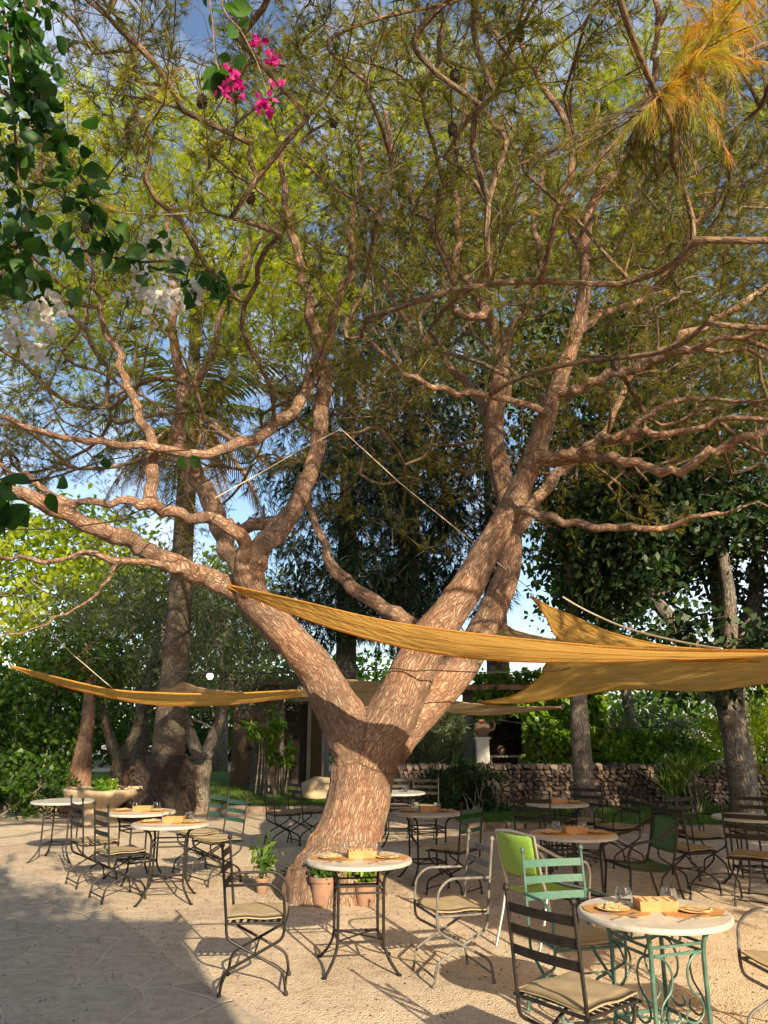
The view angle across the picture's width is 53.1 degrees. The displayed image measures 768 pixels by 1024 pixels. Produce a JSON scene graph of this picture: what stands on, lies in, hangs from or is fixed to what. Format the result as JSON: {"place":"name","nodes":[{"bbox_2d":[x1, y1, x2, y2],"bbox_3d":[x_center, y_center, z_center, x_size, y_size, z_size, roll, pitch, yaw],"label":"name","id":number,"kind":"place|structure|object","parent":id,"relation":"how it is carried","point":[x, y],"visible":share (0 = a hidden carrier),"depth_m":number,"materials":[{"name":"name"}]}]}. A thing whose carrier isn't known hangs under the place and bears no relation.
{"place":"outdoors","nodes":[
{"label":"outdoors","id":0,"kind":"place"},
{"bbox_2d":[0,865,268,1023],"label":"stone path","id":1,"kind":"structure","parent":0,"point":[155,1002],"depth_m":5.49,"materials":[{"name":"grey stone"}]},
{"bbox_2d":[9,663,304,706],"bbox_3d":[-2.801,2.218,9.861,3.809,0.522,0.726,5,-16,-17],"label":"shade sail","id":2,"kind":"object","parent":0,"point":[181,699],"visible":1,"depth_m":9.70,"materials":[{"name":"fabric"}]},
{"bbox_2d":[5,772,329,806],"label":"lawn","id":3,"kind":"structure","parent":0,"point":[221,779],"depth_m":21.16,"materials":[{"name":"plant"}]},
{"bbox_2d":[13,538,236,785],"bbox_3d":[-5.841,3.592,17.424,4.927,5.896,3.796,0,-16,0],"label":"olive tree","id":4,"kind":"object","parent":3,"relation":"on","point":[120,758],"visible":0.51,"depth_m":17.17,"materials":[{"name":"green plant"}]},
{"bbox_2d":[97,531,313,805],"bbox_3d":[-3.841,3.337,16.677,4.280,5.989,3.638,-6,-17,21],"label":"olive tree","id":5,"kind":"object","parent":3,"relation":"on","point":[201,756],"visible":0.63,"depth_m":16.30,"materials":[{"name":"green plant"}]},
{"bbox_2d":[190,576,331,790],"bbox_3d":[-3.324,4.516,20.941,5.087,5.996,4.239,0,-16,0],"label":"olive tree","id":6,"kind":"object","parent":3,"relation":"on","point":[255,745],"visible":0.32,"depth_m":20.66,"materials":[{"name":"green plant"}]},
{"bbox_2d":[295,776,329,798],"bbox_3d":[-1.531,6.415,17.946,1.080,0.485,0.868,0,-16,0],"label":"boulder","id":7,"kind":"object","parent":3,"relation":"on","point":[315,787],"visible":0.55,"depth_m":17.64,"materials":[{"name":"stone"}]},
{"bbox_2d":[223,679,328,785],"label":"garden house","id":8,"kind":"structure","parent":0,"point":[308,738],"depth_m":22.10,"materials":[{"name":"brown wood"}]},
{"bbox_2d":[285,704,307,784],"bbox_3d":[-2.538,6.730,22.209,0.600,2.280,0.060,0,-15,0],"label":"door","id":9,"kind":"structure","parent":8,"relation":"in","point":[297,728],"depth_m":22.23,"materials":[{"name":"brown wood"}]},
{"bbox_2d":[0,732,767,1023],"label":"ground","id":10,"kind":"structure","parent":0,"point":[26,832],"depth_m":6.58,"materials":[{"name":"beige sand"}]},
{"bbox_2d":[0,661,103,819],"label":"hedge","id":11,"kind":"object","parent":10,"relation":"on","point":[17,779],"visible":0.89,"depth_m":15.41,"materials":[{"name":"green plant"}]},
{"bbox_2d":[26,798,94,862],"bbox_3d":[-4.300,4.219,10.203,0.806,0.739,0.806,0,-16,0],"label":"bistro table","id":12,"kind":"object","parent":10,"relation":"on","point":[53,802],"visible":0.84,"depth_m":10.09,"materials":[{"name":"stone"}]},
{"bbox_2d":[0,632,131,798],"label":"shrub","id":13,"kind":"object","parent":10,"relation":"on","point":[14,656],"visible":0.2,"depth_m":17.68,"materials":[{"name":"green plant"}]},
{"bbox_2d":[5,617,148,816],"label":"young tree","id":14,"kind":"object","parent":10,"relation":"on","point":[81,767],"visible":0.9,"depth_m":15.72,"materials":[{"name":"green plant"}]},
{"bbox_2d":[65,795,119,889],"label":"garden chair","id":15,"kind":"object","parent":10,"relation":"on","point":[84,841],"visible":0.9,"depth_m":8.53,"materials":[{"name":"black metal"}]},
{"bbox_2d":[63,785,138,824],"bbox_3d":[-5.167,5.368,14.086,1.398,0.619,1.365,0,-16,0],"label":"stone basin","id":16,"kind":"object","parent":10,"relation":"on","point":[115,799],"visible":0.74,"depth_m":13.74,"materials":[{"name":"stone"}]},
{"bbox_2d":[90,775,121,790],"bbox_3d":[-5.109,5.078,14.188,0.549,0.445,0.464,0,-16,0],"label":"green plant","id":17,"kind":"object","parent":16,"relation":"in","point":[105,783],"visible":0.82,"depth_m":14.09,"materials":[{"name":"green plant"}]},
{"bbox_2d":[88,801,147,904],"bbox_3d":[-2.733,3.482,7.941,0.491,0.936,0.460,12,-19,-36],"label":"garden chair","id":18,"kind":"object","parent":10,"relation":"on","point":[111,851],"visible":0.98,"depth_m":7.84,"materials":[{"name":"black metal"}]},
{"bbox_2d":[0,477,249,718],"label":"round tree","id":19,"kind":"object","parent":10,"relation":"on","point":[29,584],"visible":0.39,"depth_m":23.53,"materials":[{"name":"green plant"}]},
{"bbox_2d":[102,808,175,885],"bbox_3d":[-2.850,3.858,8.902,0.806,0.739,0.806,13,-20,-38],"label":"bistro table","id":20,"kind":"object","parent":10,"relation":"on","point":[129,816],"visible":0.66,"depth_m":8.79,"materials":[{"name":"stone"}]},
{"bbox_2d":[0,803,323,812],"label":"kerb","id":21,"kind":"structure","parent":10,"relation":"on","point":[250,809],"depth_m":15.54,"materials":[{"name":"stone"}]},
{"bbox_2d":[0,528,335,776],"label":"tamarisk tree","id":22,"kind":"object","parent":10,"relation":"on","point":[142,743],"visible":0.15,"depth_m":21.52,"materials":[{"name":"green plant"}]},
{"bbox_2d":[130,819,210,907],"bbox_3d":[-2.200,3.567,7.853,0.806,0.739,0.806,3,-16,-10],"label":"bistro table","id":23,"kind":"object","parent":10,"relation":"on","point":[156,827],"visible":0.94,"depth_m":7.72,"materials":[{"name":"beige metal"}]},
{"bbox_2d":[0,40,376,421],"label":"pine tree","id":24,"kind":"object","parent":10,"relation":"on","point":[211,261],"visible":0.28,"depth_m":18.39,"materials":[{"name":"green plant"}]},
{"bbox_2d":[78,340,300,821],"bbox_3d":[-4.124,1.418,15.789,4.690,9.399,4.266,3,-16,-12],"label":"palm tree","id":25,"kind":"object","parent":10,"relation":"on","point":[162,772],"visible":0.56,"depth_m":15.19,"materials":[{"name":"green plant"}]},
{"bbox_2d":[171,788,229,877],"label":"garden chair","id":26,"kind":"object","parent":10,"relation":"on","point":[205,831],"visible":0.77,"depth_m":9.28,"materials":[{"name":"black metal"}]},
{"bbox_2d":[139,545,293,771],"bbox_3d":[-6.194,5.472,30.583,6.764,9.207,6.362,0,-16,0],"label":"round tree","id":27,"kind":"object","parent":10,"relation":"on","point":[220,760],"visible":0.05,"depth_m":29.63,"materials":[{"name":"green plant"}]},
{"bbox_2d":[188,792,248,886],"bbox_3d":[-1.888,3.718,8.791,0.491,0.936,0.460,14,-20,-40],"label":"garden chair","id":28,"kind":"object","parent":10,"relation":"on","point":[216,839],"visible":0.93,"depth_m":8.76,"materials":[{"name":"black metal"}]},
{"bbox_2d":[217,833,290,997],"bbox_3d":[-0.887,2.758,5.330,0.491,0.936,0.492,1,-16,-4],"label":"garden chair","id":29,"kind":"object","parent":10,"relation":"on","point":[257,911],"visible":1,"depth_m":5.19,"materials":[{"name":"black metal"}]},
{"bbox_2d":[255,876,269,893],"bbox_3d":[-1.283,3.935,8.108,0.159,0.150,0.158,0,-16,0],"label":"plant pot","id":30,"kind":"object","parent":10,"relation":"on","point":[262,889],"visible":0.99,"depth_m":8.06,"materials":[{"name":"ceramic"}]},
{"bbox_2d":[249,830,283,878],"bbox_3d":[-1.283,3.660,8.203,0.337,0.469,0.303,13,-20,-40],"label":"potted plant","id":31,"kind":"object","parent":30,"relation":"in","point":[264,861],"visible":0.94,"depth_m":8.15,"materials":[{"name":"green plant"}]},
{"bbox_2d":[239,704,300,795],"bbox_3d":[-2.895,5.914,19.101,1.473,2.258,1.042,6,-16,-19],"label":"shrub","id":32,"kind":"object","parent":10,"relation":"on","point":[263,733],"visible":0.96,"depth_m":19.01,"materials":[{"name":"green plant"}]},
{"bbox_2d":[263,778,300,847],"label":"garden chair","id":33,"kind":"object","parent":10,"relation":"on","point":[278,812],"visible":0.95,"depth_m":11.30,"materials":[{"name":"black metal"}]},
{"bbox_2d":[286,777,322,845],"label":"garden chair","id":34,"kind":"object","parent":10,"relation":"on","point":[302,810],"visible":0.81,"depth_m":11.56,"materials":[{"name":"black metal"}]},
{"bbox_2d":[309,875,332,907],"bbox_3d":[-0.605,3.716,7.542,0.265,0.270,0.263,0,-16,0],"label":"plant pot","id":35,"kind":"object","parent":10,"relation":"on","point":[321,888],"visible":0.68,"depth_m":7.45,"materials":[{"name":"ceramic"}]},
{"bbox_2d":[171,0,525,679],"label":"pine tree","id":36,"kind":"object","parent":10,"relation":"on","point":[346,660],"visible":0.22,"depth_m":21.98,"materials":[{"name":"green plant"}]},
{"bbox_2d":[305,851,411,979],"bbox_3d":[-0.190,2.976,5.722,0.806,0.739,0.806,2,-16,-8],"label":"bistro table","id":37,"kind":"object","parent":10,"relation":"on","point":[358,865],"visible":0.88,"depth_m":5.60,"materials":[{"name":"stone"}]},
{"bbox_2d":[347,848,375,858],"bbox_3d":[-0.171,2.599,5.848,0.210,0.056,0.130,2,-16,-8],"label":"cutlery box","id":38,"kind":"object","parent":37,"relation":"on","point":[361,853],"visible":1,"depth_m":5.79,"materials":[{"name":"brown wood"}]},
{"bbox_2d":[354,879,375,906],"bbox_3d":[-0.186,3.751,7.577,0.233,0.220,0.232,0,-16,0],"label":"plant pot","id":39,"kind":"object","parent":10,"relation":"on","point":[365,900],"visible":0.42,"depth_m":7.50,"materials":[{"name":"ceramic"}]},
{"bbox_2d":[229,209,535,770],"bbox_3d":[0.016,-0.827,20.050,8.201,15.712,6.002,0,-16,0],"label":"conifer tree","id":40,"kind":"object","parent":10,"relation":"on","point":[400,581],"visible":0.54,"depth_m":18.85,"materials":[{"name":"green plant"}]},
{"bbox_2d":[0,828,767,1023],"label":"needle litter","id":41,"kind":"object","parent":10,"relation":"on","point":[341,928],"visible":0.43,"depth_m":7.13,"materials":[{"name":"plant"}]},
{"bbox_2d":[0,0,767,907],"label":"pine tree","id":42,"kind":"object","parent":10,"relation":"on","point":[376,740],"visible":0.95,"depth_m":8.56,"materials":[{"name":"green plant"}]},
{"bbox_2d":[0,0,144,304],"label":"bougainvillea","id":43,"kind":"object","parent":42,"relation":"hanging from","point":[26,34],"visible":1,"depth_m":2.14,"materials":[{"name":"green plant"}]},
{"bbox_2d":[0,221,250,365],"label":"bougainvillea","id":44,"kind":"object","parent":43,"relation":"attached to","point":[46,302],"visible":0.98,"depth_m":2.22,"materials":[{"name":"white plant"}]},
{"bbox_2d":[0,449,200,539],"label":"bougainvillea","id":45,"kind":"object","parent":42,"relation":"attached to","point":[14,516],"visible":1,"depth_m":2.40,"materials":[{"name":"green plant"}]},
{"bbox_2d":[5,470,224,529],"bbox_3d":[-2.416,-0.189,7.222,0.358,1.266,2.750,-11,-19,34],"label":"light cable","id":46,"kind":"object","parent":42,"relation":"attached to","point":[116,520],"visible":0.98,"depth_m":6.87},
{"bbox_2d":[156,683,241,692],"bbox_3d":[-3.475,3.255,13.978,1.670,0.261,1.499,6,-16,-20],"label":"shade sail","id":47,"kind":"object","parent":42,"relation":"attached to","point":[183,688],"visible":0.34,"depth_m":13.70,"materials":[{"name":"fabric"}]},
{"bbox_2d":[201,0,284,120],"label":"bougainvillea","id":48,"kind":"object","parent":42,"relation":"hanging from","point":[215,80],"visible":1,"depth_m":2.60,"materials":[{"name":"pink plant"}]},
{"bbox_2d":[170,667,569,673],"bbox_3d":[-0.022,1.816,8.939,5.081,0.167,1.618,2,-16,-6],"label":"light cable","id":49,"kind":"object","parent":42,"relation":"attached to","point":[379,669],"visible":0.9,"depth_m":9.02,"materials":[{"name":"rubber"}]},
{"bbox_2d":[298,679,563,715],"bbox_3d":[0.684,3.120,12.796,4.413,0.499,1.729,8,-17,-25],"label":"shade sail","id":50,"kind":"object","parent":42,"relation":"attached to","point":[364,691],"visible":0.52,"depth_m":12.60,"materials":[{"name":"fabric"}]},
{"bbox_2d":[341,429,530,589],"bbox_3d":[0.790,0.010,9.684,3.031,1.652,0.208,10,-19,-33],"label":"rope","id":51,"kind":"object","parent":42,"relation":"attached to","point":[419,498],"visible":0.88,"depth_m":9.38,"materials":[{"name":"fabric"}]},
{"bbox_2d":[528,593,759,662],"bbox_3d":[3.121,1.317,9.346,2.773,0.975,1.359,-4,-16,15],"label":"shade sail","id":52,"kind":"object","parent":51,"relation":"hanging from","point":[566,627],"visible":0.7,"depth_m":9.63,"materials":[{"name":"fabric"}]},
{"bbox_2d":[478,657,767,703],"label":"shade sail","id":53,"kind":"object","parent":52,"relation":"hanging from","point":[577,679],"visible":0.89,"depth_m":10.78,"materials":[{"name":"fabric"}]},
{"bbox_2d":[224,581,767,662],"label":"shade sail","id":54,"kind":"object","parent":42,"relation":"attached to","point":[456,643],"visible":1,"depth_m":6.99,"materials":[{"name":"fabric"}]},
{"bbox_2d":[562,596,722,648],"bbox_3d":[2.093,0.893,6.431,0.127,0.720,2.221,4,-16,-14],"label":"rope","id":55,"kind":"object","parent":54,"relation":"attached to","point":[679,641],"visible":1,"depth_m":6.33,"materials":[{"name":"fabric"}]},
{"bbox_2d":[0,628,767,767],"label":"woodland","id":56,"kind":"object","parent":10,"relation":"on","point":[125,727],"visible":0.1,"depth_m":34.95,"materials":[{"name":"green plant"}]},
{"bbox_2d":[2,852,767,1022],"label":"pebbles","id":57,"kind":"object","parent":10,"relation":"on","point":[397,936],"visible":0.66,"depth_m":6.46,"materials":[{"name":"stone"}]},
{"bbox_2d":[384,773,412,838],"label":"garden chair","id":58,"kind":"object","parent":10,"relation":"on","point":[397,786],"visible":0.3,"depth_m":12.49,"materials":[{"name":"black metal"}]},
{"bbox_2d":[382,790,424,846],"bbox_3d":[0.220,4.579,11.503,0.806,0.739,0.806,1,-16,-5],"label":"bistro table","id":59,"kind":"object","parent":10,"relation":"on","point":[409,793],"visible":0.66,"depth_m":11.39,"materials":[{"name":"stone"}]},
{"bbox_2d":[406,774,438,839],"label":"garden chair","id":60,"kind":"object","parent":10,"relation":"on","point":[426,786],"visible":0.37,"depth_m":12.48,"materials":[{"name":"black metal"}]},
{"bbox_2d":[392,809,459,885],"bbox_3d":[0.500,3.844,8.852,0.806,0.739,0.806,4,-16,-14],"label":"bistro table","id":61,"kind":"object","parent":10,"relation":"on","point":[436,816],"visible":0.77,"depth_m":8.75,"materials":[{"name":"black metal"}]},
{"bbox_2d":[405,712,473,769],"bbox_3d":[1.133,5.120,17.558,1.803,2.970,1.822,-11,-19,35],"label":"shrub","id":62,"kind":"object","parent":10,"relation":"on","point":[432,751],"visible":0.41,"depth_m":17.22,"materials":[{"name":"green plant"}]},
{"bbox_2d":[412,828,495,988],"bbox_3d":[0.496,2.815,5.535,0.491,0.936,0.492,5,-16,-16],"label":"garden chair","id":63,"kind":"object","parent":10,"relation":"on","point":[447,905],"visible":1,"depth_m":5.47,"materials":[{"name":"grey metal"}]},
{"bbox_2d":[425,799,483,895],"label":"garden chair","id":64,"kind":"object","parent":10,"relation":"on","point":[456,848],"visible":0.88,"depth_m":8.04,"materials":[{"name":"black metal"}]},
{"bbox_2d":[418,751,513,812],"bbox_3d":[1.635,5.448,15.310,2.003,1.325,1.473,8,-17,-25],"label":"shrub","id":65,"kind":"object","parent":10,"relation":"on","point":[468,780],"visible":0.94,"depth_m":15.06,"materials":[{"name":"green plant"}]},
{"bbox_2d":[474,737,490,769],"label":"gate pier","id":66,"kind":"structure","parent":10,"relation":"on","point":[482,753],"depth_m":16.98,"materials":[{"name":"white paint"}]},
{"bbox_2d":[473,719,495,736],"bbox_3d":[2.227,4.837,17.208,0.471,0.385,0.380,-10,-18,31],"label":"clay urn","id":67,"kind":"object","parent":66,"relation":"on","point":[482,729],"visible":0.94,"depth_m":17.11,"materials":[{"name":"ceramic"}]},
{"bbox_2d":[512,792,553,874],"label":"garden chair","id":68,"kind":"object","parent":10,"relation":"on","point":[527,831],"visible":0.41,"depth_m":9.13,"materials":[{"name":"black metal"}]},
{"bbox_2d":[461,666,610,768],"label":"ivy building","id":69,"kind":"structure","parent":10,"relation":"on","point":[556,752],"depth_m":17.98,"materials":[{"name":"plant"}]},
{"bbox_2d":[336,180,735,684],"bbox_3d":[5.116,-1.846,25.433,14.753,20.550,8.220,0,-16,0],"label":"pine tree","id":70,"kind":"object","parent":10,"relation":"on","point":[492,666],"visible":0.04,"depth_m":25.51,"materials":[{"name":"green plant"}]},
{"bbox_2d":[495,829,597,951],"bbox_3d":[1.278,3.022,6.207,0.639,0.901,0.586,9,-18,-29],"label":"sling chair","id":71,"kind":"object","parent":10,"relation":"on","point":[509,845],"visible":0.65,"depth_m":6.16,"materials":[{"name":"fabric"}]},
{"bbox_2d":[526,803,591,869],"bbox_3d":[2.240,4.122,9.852,0.806,0.739,0.806,7,-17,-24],"label":"bistro table","id":72,"kind":"object","parent":10,"relation":"on","point":[559,806],"visible":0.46,"depth_m":9.77,"materials":[{"name":"stone"}]},
{"bbox_2d":[503,883,642,1023],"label":"garden chair","id":73,"kind":"object","parent":10,"relation":"on","point":[575,991],"visible":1,"depth_m":3.65,"materials":[{"name":"black metal"}]},
{"bbox_2d":[530,828,617,923],"bbox_3d":[1.760,3.345,7.052,0.806,0.739,0.806,9,-18,-29],"label":"bistro table","id":74,"kind":"object","parent":10,"relation":"on","point":[573,839],"visible":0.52,"depth_m":6.96,"materials":[{"name":"beige metal"}]},
{"bbox_2d":[561,826,587,833],"bbox_3d":[1.780,2.967,7.178,0.210,0.056,0.130,2,-16,-7],"label":"cutlery box","id":75,"kind":"object","parent":74,"relation":"on","point":[573,829],"visible":1,"depth_m":7.12,"materials":[{"name":"brown wood"}]},
{"bbox_2d":[520,844,630,1023],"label":"garden chair","id":76,"kind":"object","parent":10,"relation":"on","point":[591,936],"visible":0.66,"depth_m":4.83,"materials":[{"name":"green metal"}]},
{"bbox_2d":[389,761,767,810],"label":"stone wall","id":77,"kind":"structure","parent":10,"relation":"on","point":[531,780],"depth_m":16.01,"materials":[{"name":"stone"}]},
{"bbox_2d":[564,781,604,860],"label":"garden chair","id":78,"kind":"object","parent":10,"relation":"on","point":[588,820],"visible":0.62,"depth_m":10.62,"materials":[{"name":"black metal"}]},
{"bbox_2d":[419,10,767,720],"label":"pine tree","id":79,"kind":"object","parent":10,"relation":"on","point":[725,225],"visible":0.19,"depth_m":18.30,"materials":[{"name":"green plant"}]},
{"bbox_2d":[430,278,767,817],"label":"grey tree","id":80,"kind":"object","parent":10,"relation":"on","point":[582,769],"visible":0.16,"depth_m":15.22,"materials":[{"name":"green plant"}]},
{"bbox_2d":[496,694,704,763],"bbox_3d":[5.256,5.729,18.818,4.956,2.478,1.890,-3,-16,10],"label":"shrub","id":81,"kind":"object","parent":10,"relation":"on","point":[681,725],"visible":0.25,"depth_m":18.68,"materials":[{"name":"green plant"}]},
{"bbox_2d":[523,573,705,763],"bbox_3d":[6.307,3.982,20.576,4.749,6.746,3.637,0,-16,0],"label":"garden tree","id":82,"kind":"object","parent":10,"relation":"on","point":[626,707],"visible":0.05,"depth_m":20.37,"materials":[{"name":"green plant"}]},
{"bbox_2d":[468,822,767,834],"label":"kerb","id":83,"kind":"structure","parent":10,"relation":"on","point":[645,828],"depth_m":12.68,"materials":[{"name":"stone"}]},
{"bbox_2d":[593,785,644,868],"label":"garden chair","id":84,"kind":"object","parent":10,"relation":"on","point":[613,827],"visible":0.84,"depth_m":9.80,"materials":[{"name":"black metal"}]},
{"bbox_2d":[532,727,715,764],"bbox_3d":[5.536,5.837,17.768,4.310,1.723,1.207,0,-16,0],"label":"shrub","id":85,"kind":"object","parent":10,"relation":"on","point":[619,737],"visible":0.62,"depth_m":17.77,"materials":[{"name":"green plant"}]},
{"bbox_2d":[517,300,767,763],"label":"broadleaf tree","id":86,"kind":"object","parent":10,"relation":"on","point":[529,572],"visible":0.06,"depth_m":20.79,"materials":[{"name":"green plant"}]},
{"bbox_2d":[602,811,684,899],"bbox_3d":[2.457,3.320,7.282,0.639,0.901,0.586,3,-16,-10],"label":"sling chair","id":87,"kind":"object","parent":10,"relation":"on","point":[664,828],"visible":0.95,"depth_m":7.38,"materials":[{"name":"green metal"}]},
{"bbox_2d":[577,896,734,1023],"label":"bistro table","id":88,"kind":"object","parent":10,"relation":"on","point":[659,925],"visible":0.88,"depth_m":3.99,"materials":[{"name":"stone"}]},
{"bbox_2d":[582,904,650,917],"bbox_3d":[1.250,2.158,4.165,0.371,0.006,0.263,-10,-19,33],"label":"placemat","id":89,"kind":"object","parent":88,"relation":"on","point":[592,908],"visible":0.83,"depth_m":4.12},
{"bbox_2d":[615,885,631,903],"bbox_3d":[1.358,2.168,4.357,0.094,0.088,0.093,0,-16,0],"label":"tumbler","id":90,"kind":"object","parent":88,"relation":"on","point":[623,894],"visible":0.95,"depth_m":4.33,"materials":[{"name":"clear glass"}]},
{"bbox_2d":[632,896,679,912],"bbox_3d":[1.482,2.140,4.196,0.210,0.056,0.130,0,-16,-1],"label":"cutlery box","id":91,"kind":"object","parent":88,"relation":"on","point":[656,904],"visible":1,"depth_m":4.14,"materials":[{"name":"brown wood"}]},
{"bbox_2d":[663,907,725,918],"bbox_3d":[1.657,2.146,4.122,0.371,0.006,0.263,6,-17,-22],"label":"placemat","id":92,"kind":"object","parent":88,"relation":"on","point":[685,915],"visible":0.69,"depth_m":4.07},
{"bbox_2d":[648,799,722,899],"bbox_3d":[3.185,3.538,8.143,0.491,0.936,0.460,8,-17,-27],"label":"garden chair","id":93,"kind":"object","parent":10,"relation":"on","point":[690,849],"visible":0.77,"depth_m":7.99,"materials":[{"name":"black metal"}]},
{"bbox_2d":[650,747,723,812],"bbox_3d":[5.894,5.244,15.011,1.274,1.384,1.291,14,-21,-41],"label":"shrub","id":94,"kind":"object","parent":10,"relation":"on","point":[674,777],"visible":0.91,"depth_m":14.94,"materials":[{"name":"green plant"}]},
{"bbox_2d":[664,790,730,881],"bbox_3d":[3.694,3.802,9.096,0.492,0.936,0.491,6,-16,-19],"label":"garden chair","id":95,"kind":"object","parent":10,"relation":"on","point":[699,835],"visible":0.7,"depth_m":9.07,"materials":[{"name":"black metal"}]},
{"bbox_2d":[711,812,767,894],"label":"bistro table","id":96,"kind":"object","parent":10,"relation":"on","point":[717,816],"visible":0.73,"depth_m":8.43,"materials":[{"name":"black metal"}]},
{"bbox_2d":[719,804,767,906],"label":"garden chair","id":97,"kind":"object","parent":10,"relation":"on","point":[748,855],"visible":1,"depth_m":7.59,"materials":[{"name":"black metal"}]},
{"bbox_2d":[730,789,767,877],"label":"garden chair","id":98,"kind":"object","parent":10,"relation":"on","point":[748,806],"visible":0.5,"depth_m":9.41,"materials":[{"name":"black metal"}]},
{"bbox_2d":[736,908,767,1023],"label":"garden chair","id":99,"kind":"object","parent":10,"relation":"on","point":[760,957],"visible":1,"depth_m":4.32,"materials":[{"name":"grey metal"}]},
{"bbox_2d":[0,0,767,731],"label":"sky","id":100,"kind":"structure","parent":0,"point":[194,24],"materials":[{"name":"blue"}]},
{"bbox_2d":[41,785,767,824],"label":"grass","id":101,"kind":"structure","parent":0,"point":[506,816],"depth_m":14.78,"materials":[{"name":"plant"}]},
{"bbox_2d":[440,720,658,728],"bbox_3d":[3.329,4.097,14.832,4.624,0.176,0.281,4,-16,-13],"label":"light cable","id":102,"kind":"object","parent":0,"point":[544,725],"visible":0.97,"depth_m":14.69,"materials":[{"name":"rubber"}]},
{"bbox_2d":[450,807,765,826],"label":"lawn","id":103,"kind":"structure","parent":0,"point":[458,818],"depth_m":14.19,"materials":[{"name":"plant"}]},
{"bbox_2d":[526,378,767,813],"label":"broadleaf tree","id":104,"kind":"object","parent":103,"relation":"on","point":[645,577],"visible":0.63,"depth_m":14.29,"materials":[{"name":"green plant"}]},
{"bbox_2d":[497,622,560,641],"bbox_3d":[3.057,2.342,13.785,2.198,0.476,2.161,0,-16,0],"label":"shade sail","id":105,"kind":"object","parent":104,"relation":"attached to","point":[506,630],"visible":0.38,"depth_m":13.01,"materials":[{"name":"fabric"}]},
{"bbox_2d":[696,685,767,803],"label":"bamboo clump","id":106,"kind":"object","parent":103,"relation":"on","point":[760,720],"visible":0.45,"depth_m":16.61,"materials":[{"name":"green plant"}]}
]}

